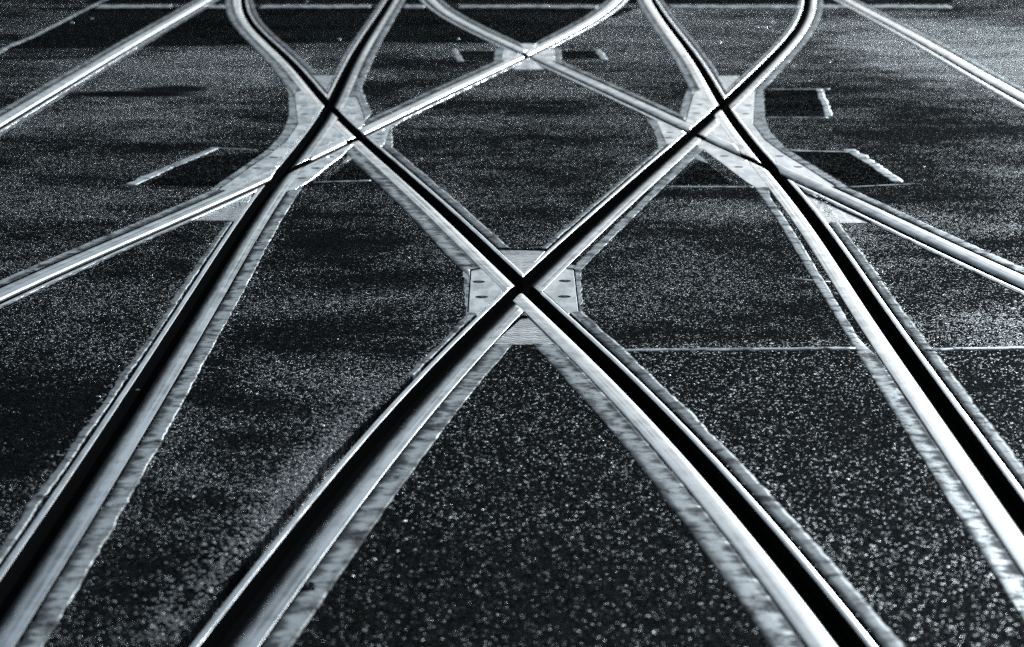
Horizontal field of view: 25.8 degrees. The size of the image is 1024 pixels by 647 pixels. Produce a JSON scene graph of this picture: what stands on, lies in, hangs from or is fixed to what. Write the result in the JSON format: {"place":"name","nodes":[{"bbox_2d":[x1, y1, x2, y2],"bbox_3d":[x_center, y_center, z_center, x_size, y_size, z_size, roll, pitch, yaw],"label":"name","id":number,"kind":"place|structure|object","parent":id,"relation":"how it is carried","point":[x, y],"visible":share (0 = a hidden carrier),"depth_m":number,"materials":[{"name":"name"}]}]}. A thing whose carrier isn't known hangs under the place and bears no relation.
{"place":"outdoors","nodes":[
{"label":"outdoors","id":0,"kind":"place"},
{"bbox_2d":[0,0,1023,646],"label":"road","id":1,"kind":"structure","parent":0,"point":[356,282],"depth_m":7.46,"materials":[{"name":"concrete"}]},
{"bbox_2d":[0,0,218,135],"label":"grooved rail","id":2,"kind":"object","parent":1,"relation":"on","point":[11,119],"visible":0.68,"depth_m":12.62,"materials":[{"name":"metal"}]},
{"bbox_2d":[125,147,262,185],"bbox_3d":[-1.224,-0.622,8.986,0.353,0.022,1.061,2,13,9],"label":"asphalt patch","id":3,"kind":"object","parent":1,"relation":"on","point":[211,170],"visible":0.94,"depth_m":8.89,"materials":[{"name":"black asphalt"}]},
{"bbox_2d":[0,0,404,646],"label":"grooved rail","id":4,"kind":"object","parent":1,"relation":"on","point":[44,550],"visible":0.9,"depth_m":5.19,"materials":[{"name":"metal"}]},
{"bbox_2d":[206,5,224,7],"bbox_3d":[-2.263,-2.426,17.194,0.140,0.017,0.354,0,12,0],"label":"transverse strip","id":5,"kind":"object","parent":1,"relation":"on","point":[216,6],"visible":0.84,"depth_m":17.18,"materials":[{"name":"grey concrete"}]},
{"bbox_2d":[196,75,402,221],"bbox_3d":[-0.838,-0.828,10.090,0.691,0.092,4.793,0,12,-2],"label":"crossing frog","id":6,"kind":"object","parent":1,"relation":"on","point":[303,110],"visible":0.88,"depth_m":9.62,"materials":[{"name":"metal"}]},
{"bbox_2d":[0,0,628,308],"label":"grooved rail","id":7,"kind":"object","parent":1,"relation":"on","point":[35,282],"visible":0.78,"depth_m":8.20,"materials":[{"name":"metal"}]},
{"bbox_2d":[0,0,638,52],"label":"asphalt patch","id":8,"kind":"object","parent":1,"relation":"on","point":[106,27],"visible":0.88,"depth_m":15.42,"materials":[{"name":"black asphalt"}]},
{"bbox_2d":[95,5,172,7],"bbox_3d":[-2.900,-2.424,17.184,0.560,0.017,0.343,0,12,0],"label":"transverse strip","id":9,"kind":"object","parent":8,"relation":"on","point":[119,6],"visible":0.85,"depth_m":17.18,"materials":[{"name":"grey concrete"}]},
{"bbox_2d":[259,5,370,7],"bbox_3d":[-1.507,-2.424,17.187,0.840,0.017,0.366,0,12,0],"label":"transverse strip","id":10,"kind":"object","parent":8,"relation":"on","point":[309,6],"visible":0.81,"depth_m":17.18,"materials":[{"name":"grey concrete"}]},
{"bbox_2d":[403,5,424,7],"bbox_3d":[-0.749,-2.425,17.192,0.160,0.017,0.358,0,12,0],"label":"transverse strip","id":11,"kind":"object","parent":8,"relation":"on","point":[414,6],"visible":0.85,"depth_m":17.18,"materials":[{"name":"grey concrete"}]},
{"bbox_2d":[459,5,597,7],"bbox_3d":[0.125,-2.424,17.185,1.060,0.017,0.361,0,12,0],"label":"transverse strip","id":12,"kind":"object","parent":8,"relation":"on","point":[539,6],"visible":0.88,"depth_m":17.18,"materials":[{"name":"grey concrete"}]},
{"bbox_2d":[314,162,371,182],"bbox_3d":[-0.646,-0.588,8.831,0.230,0.022,0.539,0,12,0],"label":"asphalt patch","id":13,"kind":"object","parent":1,"relation":"on","point":[350,171],"visible":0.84,"depth_m":8.73,"materials":[{"name":"black asphalt"}]},
{"bbox_2d":[451,49,493,60],"bbox_3d":[-0.242,-1.601,13.448,0.268,0.022,0.741,0,12,0],"label":"asphalt patch","id":14,"kind":"object","parent":1,"relation":"on","point":[478,55],"visible":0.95,"depth_m":13.43,"materials":[{"name":"black asphalt"}]},
{"bbox_2d":[13,181,936,643],"bbox_3d":[0.067,-0.010,6.147,2.173,0.006,5.012,0,12,0],"label":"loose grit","id":15,"kind":"object","parent":1,"relation":"on","point":[279,499],"visible":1,"depth_m":4.61,"materials":[{"name":"gravel"}]},
{"bbox_2d":[190,0,822,646],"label":"grooved rail","id":16,"kind":"object","parent":1,"relation":"on","point":[336,516],"visible":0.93,"depth_m":5.03,"materials":[{"name":"metal"}]},
{"bbox_2d":[260,345,770,646],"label":"asphalt patch","id":17,"kind":"object","parent":1,"relation":"on","point":[528,506],"visible":0.8,"depth_m":4.17,"materials":[{"name":"black asphalt"}]},
{"bbox_2d":[88,0,951,5],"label":"asphalt patch","id":18,"kind":"object","parent":1,"relation":"on","point":[525,2],"visible":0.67,"depth_m":17.70,"materials":[{"name":"black asphalt"}]},
{"bbox_2d":[463,250,582,344],"bbox_3d":[0.031,-0.051,6.548,0.366,0.092,1.382,0,12,0],"label":"crossing frog","id":19,"kind":"object","parent":1,"relation":"on","point":[486,290],"visible":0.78,"depth_m":6.51,"materials":[{"name":"metal"}]},
{"bbox_2d":[494,43,561,68],"bbox_3d":[0.097,-1.567,13.454,0.407,0.092,1.596,0,12,0],"label":"crossing frog","id":20,"kind":"object","parent":1,"relation":"on","point":[548,54],"visible":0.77,"depth_m":13.41,"materials":[{"name":"metal"}]},
{"bbox_2d":[225,0,904,646],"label":"grooved rail","id":21,"kind":"object","parent":1,"relation":"on","point":[621,400],"visible":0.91,"depth_m":4.97,"materials":[{"name":"metal"}]},
{"bbox_2d":[562,49,606,59],"bbox_3d":[0.430,-1.611,13.496,0.268,0.022,0.641,0,12,0],"label":"asphalt patch","id":22,"kind":"object","parent":1,"relation":"on","point":[597,54],"visible":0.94,"depth_m":13.42,"materials":[{"name":"black asphalt"}]},
{"bbox_2d":[669,161,747,186],"bbox_3d":[0.753,-0.577,8.784,0.320,0.022,0.681,0,12,0],"label":"asphalt patch","id":23,"kind":"object","parent":1,"relation":"on","point":[698,172],"visible":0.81,"depth_m":8.69,"materials":[{"name":"black asphalt"}]},
{"bbox_2d":[420,0,1023,295],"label":"grooved rail","id":24,"kind":"object","parent":1,"relation":"on","point":[971,261],"visible":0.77,"depth_m":8.39,"materials":[{"name":"metal"}]},
{"bbox_2d":[610,347,855,350],"bbox_3d":[0.573,0.073,5.804,0.639,0.018,0.040,0,12,-1],"label":"asphalt seam","id":25,"kind":"object","parent":1,"relation":"on","point":[751,349],"visible":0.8,"depth_m":5.80,"materials":[{"name":"grey asphalt"}]},
{"bbox_2d":[647,75,868,224],"bbox_3d":[0.959,-0.817,10.040,0.697,0.092,4.797,0,12,0],"label":"crossing frog","id":26,"kind":"object","parent":1,"relation":"on","point":[748,112],"visible":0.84,"depth_m":9.65,"materials":[{"name":"metal"}]},
{"bbox_2d":[765,89,832,117],"bbox_3d":[1.421,-1.086,11.104,0.339,0.022,1.260,1,12,7],"label":"asphalt patch","id":27,"kind":"object","parent":1,"relation":"on","point":[795,103],"visible":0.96,"depth_m":11.01,"materials":[{"name":"black asphalt"}]},
{"bbox_2d":[786,278,830,282],"bbox_3d":[0.889,-0.123,6.703,0.138,0.017,0.020,6,14,24],"label":"seal smear","id":28,"kind":"object","parent":1,"relation":"on","point":[804,279],"visible":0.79,"depth_m":6.71},
{"bbox_2d":[669,5,951,8],"bbox_3d":[2.285,-2.423,17.183,2.140,0.017,0.368,0,12,0],"label":"transverse strip","id":29,"kind":"object","parent":1,"relation":"on","point":[795,6],"visible":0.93,"depth_m":17.18,"materials":[{"name":"grey concrete"}]},
{"bbox_2d":[627,350,1023,646],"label":"asphalt patch","id":30,"kind":"object","parent":1,"relation":"on","point":[817,428],"visible":0.89,"depth_m":4.63,"materials":[{"name":"black asphalt"}]},
{"bbox_2d":[637,0,1023,619],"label":"grooved rail","id":31,"kind":"object","parent":1,"relation":"on","point":[990,490],"visible":0.93,"depth_m":5.62,"materials":[{"name":"metal"}]},
{"bbox_2d":[786,148,920,186],"bbox_3d":[1.355,-0.623,8.992,0.313,0.022,1.074,-2,12,-7],"label":"asphalt patch","id":32,"kind":"object","parent":1,"relation":"on","point":[852,166],"visible":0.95,"depth_m":8.95,"materials":[{"name":"black asphalt"}]},
{"bbox_2d":[834,0,1023,109],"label":"grooved rail","id":33,"kind":"object","parent":1,"relation":"on","point":[995,86],"visible":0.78,"depth_m":13.44,"materials":[{"name":"metal"}]},
{"bbox_2d":[925,346,1023,350],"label":"asphalt seam","id":34,"kind":"object","parent":1,"relation":"on","point":[984,348],"visible":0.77,"depth_m":5.80,"materials":[{"name":"grey asphalt"}]},
{"bbox_2d":[935,350,1023,466],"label":"asphalt patch","id":35,"kind":"object","parent":1,"relation":"on","point":[992,383],"visible":0.83,"depth_m":5.43,"materials":[{"name":"black asphalt"}]}
]}

